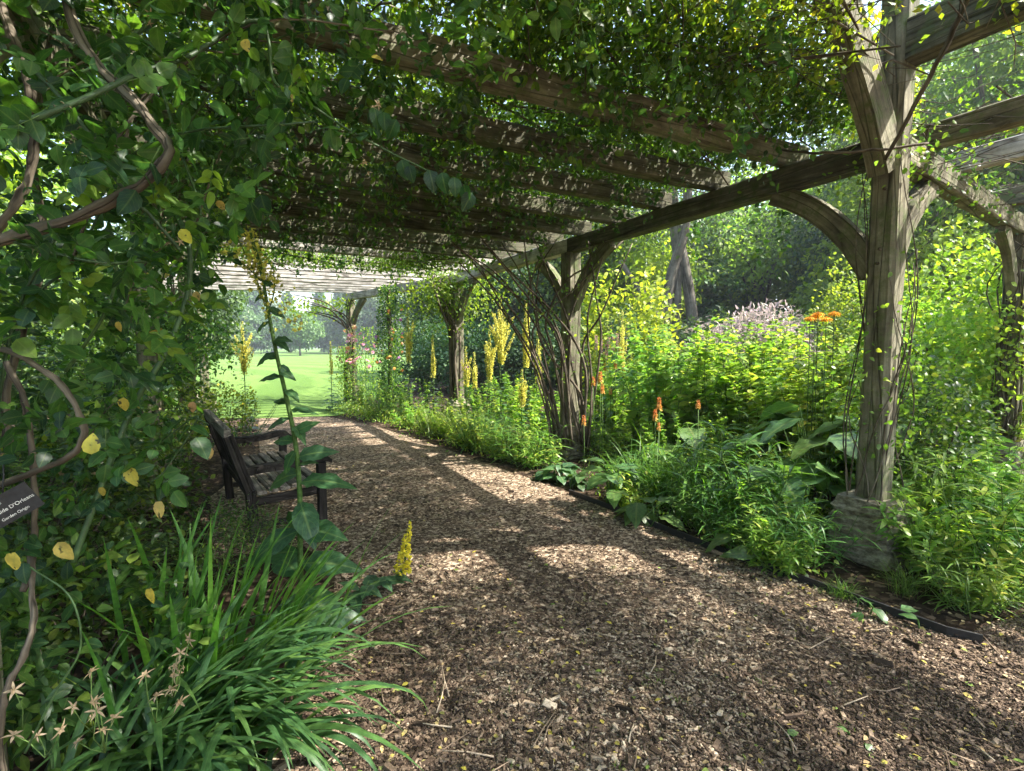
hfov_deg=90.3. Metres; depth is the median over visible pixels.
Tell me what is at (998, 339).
climbing vine
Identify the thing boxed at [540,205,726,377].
light tree
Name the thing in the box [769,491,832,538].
grass clump
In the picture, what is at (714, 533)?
wild grass clump
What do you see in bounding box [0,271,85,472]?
border shrub
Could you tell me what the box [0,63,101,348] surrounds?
light tree
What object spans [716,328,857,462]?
leafy shrub
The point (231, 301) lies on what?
evergreen tree
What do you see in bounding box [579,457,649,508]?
comfrey
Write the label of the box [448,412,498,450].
weedy herb
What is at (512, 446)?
pale grass clump
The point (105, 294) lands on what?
evergreen tree
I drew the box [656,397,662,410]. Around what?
red hot poker
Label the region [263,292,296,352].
woodland conifer
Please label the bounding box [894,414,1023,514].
leafy perennial
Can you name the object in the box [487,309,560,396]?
evergreen shrub
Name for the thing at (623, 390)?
red hot poker
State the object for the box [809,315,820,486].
golden daisy
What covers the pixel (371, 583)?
mullein
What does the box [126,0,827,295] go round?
hanging vine
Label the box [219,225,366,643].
mullein
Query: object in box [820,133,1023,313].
light tree
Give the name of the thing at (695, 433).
burdock
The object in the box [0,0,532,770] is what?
climbing rose
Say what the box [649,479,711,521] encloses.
wild grass clump
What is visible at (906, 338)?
vine stems
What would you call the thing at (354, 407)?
ground cover
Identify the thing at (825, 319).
golden daisy
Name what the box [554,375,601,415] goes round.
leafy perennial
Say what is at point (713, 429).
leafy perennial
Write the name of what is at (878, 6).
sky
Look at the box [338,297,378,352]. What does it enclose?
woodland conifer
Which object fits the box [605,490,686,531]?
comfrey
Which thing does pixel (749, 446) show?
leafy perennial
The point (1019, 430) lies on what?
leafy perennial
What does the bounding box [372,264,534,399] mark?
climbing vine
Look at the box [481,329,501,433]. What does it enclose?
mullein spire
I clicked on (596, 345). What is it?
dusky flower spike
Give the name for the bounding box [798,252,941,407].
golden shrub
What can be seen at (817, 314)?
golden daisy
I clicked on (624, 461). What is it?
grass clump
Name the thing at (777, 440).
leafy perennial
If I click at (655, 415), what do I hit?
red hot poker
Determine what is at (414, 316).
evergreen tree
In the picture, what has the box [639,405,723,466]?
leafy perennial
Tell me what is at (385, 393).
leafy perennial
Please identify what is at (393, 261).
climbing vine
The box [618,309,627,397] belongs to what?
mullein spire
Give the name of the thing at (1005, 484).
weedy herb
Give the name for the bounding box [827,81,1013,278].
light tree
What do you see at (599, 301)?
evergreen tree
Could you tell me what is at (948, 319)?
viburnum
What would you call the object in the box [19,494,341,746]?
iris
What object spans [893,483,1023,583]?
weedy herb
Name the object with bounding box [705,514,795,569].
dock
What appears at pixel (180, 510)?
honeysuckle
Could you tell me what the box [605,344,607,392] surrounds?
dusky flower spike
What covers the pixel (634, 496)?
weedy herb
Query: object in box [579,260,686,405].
elder shrub
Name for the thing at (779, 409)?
burdock
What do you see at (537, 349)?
mullein spire
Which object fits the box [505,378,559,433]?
leafy perennial
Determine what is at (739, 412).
leafy perennial
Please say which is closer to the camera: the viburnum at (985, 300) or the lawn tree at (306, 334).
the viburnum at (985, 300)
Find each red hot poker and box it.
[581,415,585,468]
[591,378,595,462]
[598,371,602,464]
[600,383,604,466]
[608,388,611,435]
[613,361,616,444]
[621,366,624,440]
[652,409,658,474]
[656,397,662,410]
[657,422,660,470]
[695,400,700,427]
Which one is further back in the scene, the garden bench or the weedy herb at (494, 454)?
the weedy herb at (494, 454)
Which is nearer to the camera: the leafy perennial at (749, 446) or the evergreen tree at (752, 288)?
the leafy perennial at (749, 446)
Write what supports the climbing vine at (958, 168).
attached to the pergola
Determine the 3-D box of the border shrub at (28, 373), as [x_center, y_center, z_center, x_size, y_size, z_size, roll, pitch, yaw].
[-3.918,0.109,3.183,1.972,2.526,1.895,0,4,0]
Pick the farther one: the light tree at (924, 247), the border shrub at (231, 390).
the light tree at (924, 247)
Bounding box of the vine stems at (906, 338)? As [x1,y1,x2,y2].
[811,113,972,512]
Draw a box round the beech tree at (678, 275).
[523,0,956,388]
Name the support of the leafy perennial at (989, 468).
on the ground at (858, 571)
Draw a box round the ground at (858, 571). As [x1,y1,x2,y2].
[0,347,1023,770]
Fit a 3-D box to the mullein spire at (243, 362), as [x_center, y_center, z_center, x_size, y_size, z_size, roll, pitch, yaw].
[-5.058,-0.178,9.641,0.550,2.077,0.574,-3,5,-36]
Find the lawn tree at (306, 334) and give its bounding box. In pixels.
[272,308,326,355]
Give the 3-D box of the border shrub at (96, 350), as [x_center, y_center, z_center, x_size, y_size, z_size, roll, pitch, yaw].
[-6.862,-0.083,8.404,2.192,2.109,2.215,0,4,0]
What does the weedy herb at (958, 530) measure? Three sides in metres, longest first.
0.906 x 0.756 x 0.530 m
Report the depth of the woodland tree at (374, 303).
101.58 m
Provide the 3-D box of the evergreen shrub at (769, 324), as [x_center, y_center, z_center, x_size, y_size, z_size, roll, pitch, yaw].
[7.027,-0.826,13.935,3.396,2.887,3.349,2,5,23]
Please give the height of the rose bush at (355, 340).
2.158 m
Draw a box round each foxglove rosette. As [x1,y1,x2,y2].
[530,462,580,485]
[567,469,597,491]
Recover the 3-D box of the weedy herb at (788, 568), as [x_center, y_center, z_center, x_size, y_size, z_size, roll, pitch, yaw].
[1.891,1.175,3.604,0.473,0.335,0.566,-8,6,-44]
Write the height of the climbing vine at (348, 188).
0.995 m
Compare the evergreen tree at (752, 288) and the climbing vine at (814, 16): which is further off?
the evergreen tree at (752, 288)
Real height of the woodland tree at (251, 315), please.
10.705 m
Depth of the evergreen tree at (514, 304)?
20.91 m
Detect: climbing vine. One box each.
[3,0,670,201]
[56,150,585,261]
[93,263,261,413]
[175,229,485,284]
[281,291,356,401]
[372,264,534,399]
[382,0,960,247]
[440,0,1023,163]
[901,78,1023,243]
[904,233,1023,440]
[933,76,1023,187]
[1002,56,1023,134]
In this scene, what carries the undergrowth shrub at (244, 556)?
on the ground at (858, 571)
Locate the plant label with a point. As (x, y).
(19, 500)
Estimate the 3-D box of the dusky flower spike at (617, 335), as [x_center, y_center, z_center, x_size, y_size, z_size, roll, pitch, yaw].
[1.812,0.010,8.827,0.059,1.825,0.059,0,4,0]
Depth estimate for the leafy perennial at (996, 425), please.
4.90 m
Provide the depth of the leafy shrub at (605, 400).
8.73 m
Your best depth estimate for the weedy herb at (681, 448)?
5.66 m
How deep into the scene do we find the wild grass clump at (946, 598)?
3.05 m
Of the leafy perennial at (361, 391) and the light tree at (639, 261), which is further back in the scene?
the light tree at (639, 261)
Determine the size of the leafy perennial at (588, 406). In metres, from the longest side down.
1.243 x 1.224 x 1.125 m
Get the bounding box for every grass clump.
[361,388,400,418]
[400,403,455,437]
[436,404,499,445]
[441,400,519,453]
[460,410,522,455]
[479,404,572,467]
[497,427,547,463]
[581,438,662,495]
[595,426,725,503]
[605,438,685,496]
[628,445,758,530]
[643,411,791,523]
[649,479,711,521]
[652,462,775,529]
[659,475,762,533]
[665,420,852,533]
[668,484,729,537]
[685,485,781,548]
[717,520,789,554]
[729,510,827,563]
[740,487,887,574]
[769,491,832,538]
[818,571,876,604]
[860,551,941,600]
[892,423,1023,557]
[907,538,1023,623]
[908,533,1023,613]
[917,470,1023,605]
[970,532,1023,594]
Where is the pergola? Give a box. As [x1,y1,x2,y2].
[0,0,1023,770]
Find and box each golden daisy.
[803,316,815,458]
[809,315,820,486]
[811,311,824,448]
[819,316,832,491]
[826,311,841,499]
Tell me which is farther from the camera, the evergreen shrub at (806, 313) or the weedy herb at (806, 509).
the evergreen shrub at (806, 313)
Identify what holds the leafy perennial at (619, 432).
on the ground at (858, 571)
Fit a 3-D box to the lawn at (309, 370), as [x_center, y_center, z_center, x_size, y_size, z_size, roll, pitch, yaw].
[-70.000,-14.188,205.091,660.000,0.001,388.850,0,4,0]
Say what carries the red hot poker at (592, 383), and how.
on the ground at (858, 571)
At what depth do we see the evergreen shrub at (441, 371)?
16.89 m
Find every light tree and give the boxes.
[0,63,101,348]
[0,144,46,247]
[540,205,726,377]
[781,145,1001,331]
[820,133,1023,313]
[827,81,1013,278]
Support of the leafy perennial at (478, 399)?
on the ground at (858, 571)
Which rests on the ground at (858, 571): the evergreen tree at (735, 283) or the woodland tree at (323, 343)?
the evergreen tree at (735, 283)
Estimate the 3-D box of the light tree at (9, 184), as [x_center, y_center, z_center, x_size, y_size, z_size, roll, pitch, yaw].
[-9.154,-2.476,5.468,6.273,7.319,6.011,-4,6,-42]
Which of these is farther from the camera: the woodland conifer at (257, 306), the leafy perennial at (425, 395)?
the woodland conifer at (257, 306)
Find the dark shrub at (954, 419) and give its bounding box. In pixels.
[848,344,1016,504]
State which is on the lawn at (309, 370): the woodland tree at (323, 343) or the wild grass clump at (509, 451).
the woodland tree at (323, 343)
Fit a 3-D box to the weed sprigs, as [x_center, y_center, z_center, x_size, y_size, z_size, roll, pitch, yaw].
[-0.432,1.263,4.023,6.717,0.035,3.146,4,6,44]
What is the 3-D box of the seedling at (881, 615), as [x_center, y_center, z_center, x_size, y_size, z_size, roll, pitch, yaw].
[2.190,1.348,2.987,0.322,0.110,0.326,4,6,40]
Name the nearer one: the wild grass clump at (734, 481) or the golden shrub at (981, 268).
the wild grass clump at (734, 481)
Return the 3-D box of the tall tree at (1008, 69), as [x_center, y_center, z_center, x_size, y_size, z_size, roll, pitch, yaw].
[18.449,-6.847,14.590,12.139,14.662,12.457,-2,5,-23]
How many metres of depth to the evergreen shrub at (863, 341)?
12.01 m
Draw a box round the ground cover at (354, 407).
[320,390,1022,577]
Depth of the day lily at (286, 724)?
1.84 m
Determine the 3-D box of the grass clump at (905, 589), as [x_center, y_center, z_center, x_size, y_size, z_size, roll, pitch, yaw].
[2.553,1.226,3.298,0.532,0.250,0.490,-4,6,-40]
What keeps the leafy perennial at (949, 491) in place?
on the ground at (858, 571)
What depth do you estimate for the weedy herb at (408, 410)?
10.05 m
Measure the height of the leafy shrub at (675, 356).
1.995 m
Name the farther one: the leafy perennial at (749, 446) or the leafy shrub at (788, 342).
the leafy shrub at (788, 342)
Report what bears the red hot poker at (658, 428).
on the ground at (858, 571)
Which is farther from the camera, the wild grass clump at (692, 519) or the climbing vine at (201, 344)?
the climbing vine at (201, 344)
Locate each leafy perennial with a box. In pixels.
[350,373,387,408]
[374,374,416,413]
[399,377,442,419]
[410,395,456,431]
[446,388,500,431]
[452,377,506,419]
[460,372,522,428]
[491,371,545,415]
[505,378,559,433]
[510,382,559,444]
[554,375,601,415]
[571,403,620,456]
[579,372,618,424]
[579,391,632,442]
[587,393,653,463]
[635,390,717,462]
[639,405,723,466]
[662,451,712,498]
[682,410,764,480]
[699,419,787,500]
[714,398,806,473]
[742,427,820,497]
[749,400,855,494]
[833,398,950,469]
[892,393,1010,493]
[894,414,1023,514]
[899,456,965,537]
[928,375,1023,464]
[951,445,1023,538]
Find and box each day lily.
[12,576,356,770]
[53,554,446,770]
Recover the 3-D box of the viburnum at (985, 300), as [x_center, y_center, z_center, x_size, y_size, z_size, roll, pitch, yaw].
[8.887,-0.781,7.561,3.371,3.733,3.298,0,4,0]
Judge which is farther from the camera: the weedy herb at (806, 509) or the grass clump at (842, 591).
the weedy herb at (806, 509)
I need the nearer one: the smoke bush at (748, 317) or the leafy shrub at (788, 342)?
the leafy shrub at (788, 342)
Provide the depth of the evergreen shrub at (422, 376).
18.39 m
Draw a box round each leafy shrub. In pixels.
[592,357,658,438]
[601,319,702,452]
[644,330,771,456]
[663,323,770,411]
[684,309,813,451]
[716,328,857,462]
[724,312,856,417]
[754,344,862,484]
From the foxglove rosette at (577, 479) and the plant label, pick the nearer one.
the plant label
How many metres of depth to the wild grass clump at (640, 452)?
5.34 m
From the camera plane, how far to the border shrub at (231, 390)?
8.57 m
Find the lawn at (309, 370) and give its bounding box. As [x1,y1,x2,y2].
[15,348,517,417]
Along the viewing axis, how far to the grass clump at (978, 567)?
3.14 m
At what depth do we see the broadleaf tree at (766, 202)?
32.20 m
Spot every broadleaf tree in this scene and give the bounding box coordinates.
[666,164,835,325]
[667,159,787,312]
[733,144,848,324]
[761,209,846,312]
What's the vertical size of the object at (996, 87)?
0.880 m
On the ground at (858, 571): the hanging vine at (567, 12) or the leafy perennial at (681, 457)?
the leafy perennial at (681, 457)
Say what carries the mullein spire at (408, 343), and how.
on the ground at (858, 571)
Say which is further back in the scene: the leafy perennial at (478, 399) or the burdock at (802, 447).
the leafy perennial at (478, 399)
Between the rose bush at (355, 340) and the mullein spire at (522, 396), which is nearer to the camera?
the mullein spire at (522, 396)
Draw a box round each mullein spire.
[231,321,261,430]
[321,341,340,408]
[398,309,417,415]
[424,334,440,417]
[457,346,477,428]
[469,351,480,411]
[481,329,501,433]
[489,297,514,430]
[515,303,533,431]
[516,369,529,439]
[525,334,546,437]
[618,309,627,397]
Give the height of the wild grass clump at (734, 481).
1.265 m
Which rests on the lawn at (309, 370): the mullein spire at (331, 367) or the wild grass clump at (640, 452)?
the mullein spire at (331, 367)
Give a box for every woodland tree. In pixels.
[216,302,267,349]
[248,313,279,353]
[252,297,292,351]
[310,304,340,353]
[316,298,375,348]
[355,294,410,348]
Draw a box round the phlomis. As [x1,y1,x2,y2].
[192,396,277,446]
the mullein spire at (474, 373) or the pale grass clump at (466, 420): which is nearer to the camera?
the pale grass clump at (466, 420)
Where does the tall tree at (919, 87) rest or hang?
on the ground at (858, 571)
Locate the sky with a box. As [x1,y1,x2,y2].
[0,0,973,327]
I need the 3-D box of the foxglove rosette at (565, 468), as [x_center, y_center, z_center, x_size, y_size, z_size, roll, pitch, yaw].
[0.568,1.051,6.090,0.534,0.259,0.543,-4,6,-41]
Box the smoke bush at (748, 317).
[684,298,832,393]
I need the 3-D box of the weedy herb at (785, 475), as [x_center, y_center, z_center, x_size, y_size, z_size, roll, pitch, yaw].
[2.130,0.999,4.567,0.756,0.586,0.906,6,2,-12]
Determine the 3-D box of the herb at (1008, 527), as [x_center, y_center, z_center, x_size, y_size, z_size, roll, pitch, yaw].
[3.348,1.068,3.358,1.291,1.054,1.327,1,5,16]
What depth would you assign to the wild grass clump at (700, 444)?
4.91 m
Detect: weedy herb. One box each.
[384,400,430,427]
[419,405,459,437]
[440,406,478,446]
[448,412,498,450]
[476,420,533,460]
[508,430,565,469]
[601,466,659,507]
[646,443,729,491]
[677,449,783,491]
[699,461,810,525]
[723,507,814,573]
[732,522,822,579]
[735,476,842,552]
[852,448,1023,539]
[861,472,1023,582]
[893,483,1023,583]
[899,498,1023,585]
[907,530,1023,614]
[922,442,1023,538]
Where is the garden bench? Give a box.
[204,409,331,543]
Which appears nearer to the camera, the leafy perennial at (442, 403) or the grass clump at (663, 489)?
the grass clump at (663, 489)
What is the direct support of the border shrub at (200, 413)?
on the ground at (858, 571)
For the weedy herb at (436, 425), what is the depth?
8.85 m
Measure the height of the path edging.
0.070 m
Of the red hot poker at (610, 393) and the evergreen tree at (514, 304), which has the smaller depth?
the red hot poker at (610, 393)
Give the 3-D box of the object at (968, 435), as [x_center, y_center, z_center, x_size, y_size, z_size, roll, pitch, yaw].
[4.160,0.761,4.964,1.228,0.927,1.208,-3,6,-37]
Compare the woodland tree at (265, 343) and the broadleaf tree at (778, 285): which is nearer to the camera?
the broadleaf tree at (778, 285)
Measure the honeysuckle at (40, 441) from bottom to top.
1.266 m
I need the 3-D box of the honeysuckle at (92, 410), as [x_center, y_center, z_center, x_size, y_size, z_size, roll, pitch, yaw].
[-3.822,0.585,4.799,1.372,1.316,1.419,3,5,34]
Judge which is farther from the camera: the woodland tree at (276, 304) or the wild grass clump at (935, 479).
the woodland tree at (276, 304)
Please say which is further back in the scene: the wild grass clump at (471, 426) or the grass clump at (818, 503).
the wild grass clump at (471, 426)
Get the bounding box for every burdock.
[643,422,743,471]
[722,400,900,512]
[747,461,854,523]
[790,418,934,489]
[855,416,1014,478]
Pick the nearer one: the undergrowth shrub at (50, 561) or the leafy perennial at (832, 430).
the undergrowth shrub at (50, 561)
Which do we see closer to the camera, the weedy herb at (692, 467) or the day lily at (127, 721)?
the day lily at (127, 721)
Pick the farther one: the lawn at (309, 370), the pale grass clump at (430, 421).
the lawn at (309, 370)
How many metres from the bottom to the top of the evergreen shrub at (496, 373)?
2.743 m
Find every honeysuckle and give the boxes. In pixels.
[0,399,172,605]
[7,380,194,517]
[69,427,215,558]
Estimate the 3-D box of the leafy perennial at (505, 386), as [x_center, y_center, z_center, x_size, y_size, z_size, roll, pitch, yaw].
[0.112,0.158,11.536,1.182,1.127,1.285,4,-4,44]
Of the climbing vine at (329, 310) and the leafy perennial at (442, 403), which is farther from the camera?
the climbing vine at (329, 310)
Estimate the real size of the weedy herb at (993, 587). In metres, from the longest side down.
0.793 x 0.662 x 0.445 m
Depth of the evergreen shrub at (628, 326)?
13.96 m
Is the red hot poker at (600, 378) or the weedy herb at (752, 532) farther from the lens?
the red hot poker at (600, 378)
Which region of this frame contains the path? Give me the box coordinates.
[210,417,1023,770]
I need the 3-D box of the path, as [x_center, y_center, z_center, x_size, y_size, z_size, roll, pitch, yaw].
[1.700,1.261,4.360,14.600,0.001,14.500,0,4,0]
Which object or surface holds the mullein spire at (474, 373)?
on the ground at (858, 571)
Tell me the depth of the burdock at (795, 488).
4.34 m
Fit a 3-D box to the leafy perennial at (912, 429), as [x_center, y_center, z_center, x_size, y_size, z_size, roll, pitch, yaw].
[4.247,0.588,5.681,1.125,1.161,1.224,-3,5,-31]
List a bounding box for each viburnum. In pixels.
[836,274,1023,453]
[960,273,1001,350]
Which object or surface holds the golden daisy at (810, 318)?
on the ground at (858, 571)
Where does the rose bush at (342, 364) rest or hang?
on the lawn at (309, 370)
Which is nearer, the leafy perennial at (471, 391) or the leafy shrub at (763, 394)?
the leafy shrub at (763, 394)
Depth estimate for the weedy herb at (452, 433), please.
8.13 m
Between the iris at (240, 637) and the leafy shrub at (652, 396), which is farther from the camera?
the leafy shrub at (652, 396)
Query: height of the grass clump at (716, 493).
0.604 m
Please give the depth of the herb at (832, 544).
3.63 m
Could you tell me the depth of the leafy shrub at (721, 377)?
6.38 m
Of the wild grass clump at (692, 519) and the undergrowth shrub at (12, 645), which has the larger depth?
the wild grass clump at (692, 519)
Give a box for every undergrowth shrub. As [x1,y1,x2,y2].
[0,507,213,676]
[0,527,230,770]
[138,494,294,589]
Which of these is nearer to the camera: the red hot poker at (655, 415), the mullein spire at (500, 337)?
the red hot poker at (655, 415)
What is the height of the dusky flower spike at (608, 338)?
1.793 m
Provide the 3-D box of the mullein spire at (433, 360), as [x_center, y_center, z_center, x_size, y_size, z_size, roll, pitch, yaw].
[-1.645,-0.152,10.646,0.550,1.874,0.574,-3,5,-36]
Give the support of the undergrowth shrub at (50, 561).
on the ground at (858, 571)
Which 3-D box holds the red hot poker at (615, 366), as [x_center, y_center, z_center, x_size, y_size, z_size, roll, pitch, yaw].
[1.520,0.323,7.546,0.078,1.399,0.078,0,4,0]
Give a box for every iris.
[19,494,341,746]
[196,504,402,712]
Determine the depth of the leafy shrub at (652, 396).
7.26 m
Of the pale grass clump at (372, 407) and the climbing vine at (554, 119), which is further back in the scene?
the pale grass clump at (372, 407)
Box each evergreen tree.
[0,179,99,384]
[18,247,135,392]
[89,218,252,366]
[384,283,445,356]
[420,278,524,377]
[471,237,596,381]
[530,199,670,379]
[629,192,757,342]
[682,226,785,338]
[771,125,914,328]
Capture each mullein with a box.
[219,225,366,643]
[339,519,412,613]
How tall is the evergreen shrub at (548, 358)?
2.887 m
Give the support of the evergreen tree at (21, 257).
on the ground at (858, 571)
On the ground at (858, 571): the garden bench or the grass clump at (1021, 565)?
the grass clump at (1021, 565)
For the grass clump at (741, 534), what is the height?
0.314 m
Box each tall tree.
[796,5,1011,223]
[800,0,1023,295]
[913,22,1023,242]
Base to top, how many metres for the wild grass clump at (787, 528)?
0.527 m
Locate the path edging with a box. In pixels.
[569,489,982,643]
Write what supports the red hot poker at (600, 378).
on the ground at (858, 571)
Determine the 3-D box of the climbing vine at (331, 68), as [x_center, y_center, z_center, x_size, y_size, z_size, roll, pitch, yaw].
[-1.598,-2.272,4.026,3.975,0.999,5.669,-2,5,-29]
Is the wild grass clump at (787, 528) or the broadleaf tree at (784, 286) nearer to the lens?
the wild grass clump at (787, 528)
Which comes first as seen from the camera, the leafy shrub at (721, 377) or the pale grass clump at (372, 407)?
the leafy shrub at (721, 377)
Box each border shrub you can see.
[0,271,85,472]
[0,285,88,526]
[17,321,167,426]
[36,328,216,469]
[132,383,238,462]
[192,381,260,436]
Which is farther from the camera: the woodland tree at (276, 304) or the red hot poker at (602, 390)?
the woodland tree at (276, 304)
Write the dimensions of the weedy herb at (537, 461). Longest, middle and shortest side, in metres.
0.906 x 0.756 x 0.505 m
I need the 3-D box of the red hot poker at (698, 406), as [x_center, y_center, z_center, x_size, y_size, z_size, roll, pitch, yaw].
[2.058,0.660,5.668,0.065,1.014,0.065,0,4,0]
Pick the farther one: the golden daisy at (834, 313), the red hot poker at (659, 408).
the red hot poker at (659, 408)
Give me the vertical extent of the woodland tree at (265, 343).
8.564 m
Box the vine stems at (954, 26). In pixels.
[782,0,969,160]
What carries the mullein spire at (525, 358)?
on the ground at (858, 571)
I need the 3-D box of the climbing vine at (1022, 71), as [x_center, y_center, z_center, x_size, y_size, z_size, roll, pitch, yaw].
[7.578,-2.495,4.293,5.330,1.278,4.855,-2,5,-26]
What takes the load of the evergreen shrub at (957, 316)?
on the ground at (858, 571)
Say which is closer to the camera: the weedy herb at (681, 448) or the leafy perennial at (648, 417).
the weedy herb at (681, 448)
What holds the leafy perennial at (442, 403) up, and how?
on the ground at (858, 571)
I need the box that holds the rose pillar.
[374,284,403,409]
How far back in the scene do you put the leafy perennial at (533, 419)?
8.08 m
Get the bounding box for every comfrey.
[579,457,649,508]
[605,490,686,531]
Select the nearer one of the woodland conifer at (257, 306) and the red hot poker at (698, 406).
the red hot poker at (698, 406)
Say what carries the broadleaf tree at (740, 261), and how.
on the ground at (858, 571)
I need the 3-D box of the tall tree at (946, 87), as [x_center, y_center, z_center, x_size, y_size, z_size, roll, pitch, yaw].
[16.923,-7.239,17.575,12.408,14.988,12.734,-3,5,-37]
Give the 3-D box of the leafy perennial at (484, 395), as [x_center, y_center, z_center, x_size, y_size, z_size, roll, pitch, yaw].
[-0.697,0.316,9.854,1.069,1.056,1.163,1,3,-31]
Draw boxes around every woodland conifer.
[239,290,265,352]
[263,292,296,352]
[311,293,339,352]
[329,293,365,351]
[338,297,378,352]
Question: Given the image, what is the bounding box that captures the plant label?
[0,464,44,527]
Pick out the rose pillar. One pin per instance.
(390, 329)
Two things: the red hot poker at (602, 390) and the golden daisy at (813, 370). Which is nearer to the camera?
the golden daisy at (813, 370)
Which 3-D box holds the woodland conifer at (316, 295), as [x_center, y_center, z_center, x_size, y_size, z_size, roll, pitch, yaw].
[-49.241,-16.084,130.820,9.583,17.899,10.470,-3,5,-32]
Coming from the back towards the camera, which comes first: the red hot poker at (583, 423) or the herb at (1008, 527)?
the red hot poker at (583, 423)
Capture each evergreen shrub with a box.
[381,314,448,388]
[411,312,497,393]
[464,315,542,393]
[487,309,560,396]
[528,310,628,398]
[580,303,683,392]
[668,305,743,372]
[712,302,816,359]
[783,300,859,407]
[823,310,953,407]
[912,294,990,405]
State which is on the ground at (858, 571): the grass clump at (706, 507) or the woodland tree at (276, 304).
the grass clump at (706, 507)
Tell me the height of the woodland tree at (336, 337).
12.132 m
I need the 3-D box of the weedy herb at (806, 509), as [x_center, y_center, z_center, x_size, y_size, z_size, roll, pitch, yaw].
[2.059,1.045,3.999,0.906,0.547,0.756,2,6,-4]
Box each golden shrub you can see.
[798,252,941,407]
[836,223,1023,446]
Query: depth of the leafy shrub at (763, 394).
5.55 m
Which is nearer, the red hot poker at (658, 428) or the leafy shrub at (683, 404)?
the red hot poker at (658, 428)
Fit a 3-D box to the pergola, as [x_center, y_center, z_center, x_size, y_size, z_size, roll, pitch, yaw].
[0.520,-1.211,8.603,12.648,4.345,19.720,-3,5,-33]
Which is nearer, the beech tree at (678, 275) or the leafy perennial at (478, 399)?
the leafy perennial at (478, 399)
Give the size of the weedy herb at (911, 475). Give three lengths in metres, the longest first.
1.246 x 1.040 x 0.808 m
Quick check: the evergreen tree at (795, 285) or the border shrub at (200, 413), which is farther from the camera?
the evergreen tree at (795, 285)
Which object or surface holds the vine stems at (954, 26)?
attached to the pergola
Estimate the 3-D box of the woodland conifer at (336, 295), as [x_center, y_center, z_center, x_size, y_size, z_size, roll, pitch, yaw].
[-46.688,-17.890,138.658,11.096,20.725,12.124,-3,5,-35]
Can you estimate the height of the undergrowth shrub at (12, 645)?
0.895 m
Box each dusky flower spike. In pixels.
[595,335,597,428]
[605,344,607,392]
[607,337,609,408]
[616,334,618,358]
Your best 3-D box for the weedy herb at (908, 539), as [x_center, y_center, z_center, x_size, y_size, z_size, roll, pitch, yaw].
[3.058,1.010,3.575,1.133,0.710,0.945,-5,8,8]
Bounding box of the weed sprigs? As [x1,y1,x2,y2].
[326,469,1023,770]
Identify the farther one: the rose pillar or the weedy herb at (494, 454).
the rose pillar
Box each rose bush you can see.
[327,345,361,400]
[328,325,401,400]
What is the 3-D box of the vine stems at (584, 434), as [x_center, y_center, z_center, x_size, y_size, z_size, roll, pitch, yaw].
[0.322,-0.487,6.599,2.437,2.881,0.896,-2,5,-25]
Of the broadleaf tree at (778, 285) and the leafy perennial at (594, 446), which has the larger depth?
the broadleaf tree at (778, 285)
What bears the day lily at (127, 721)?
on the ground at (858, 571)
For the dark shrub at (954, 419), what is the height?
1.635 m
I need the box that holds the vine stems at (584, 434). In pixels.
[451,235,632,451]
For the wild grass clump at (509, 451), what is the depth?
6.84 m
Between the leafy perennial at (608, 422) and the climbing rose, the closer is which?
the climbing rose
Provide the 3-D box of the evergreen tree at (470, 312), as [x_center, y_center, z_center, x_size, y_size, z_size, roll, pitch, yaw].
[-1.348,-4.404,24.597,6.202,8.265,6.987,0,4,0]
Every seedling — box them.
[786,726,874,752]
[850,597,919,628]
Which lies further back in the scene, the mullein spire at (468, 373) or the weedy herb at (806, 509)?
the mullein spire at (468, 373)
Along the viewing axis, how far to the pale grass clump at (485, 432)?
7.67 m

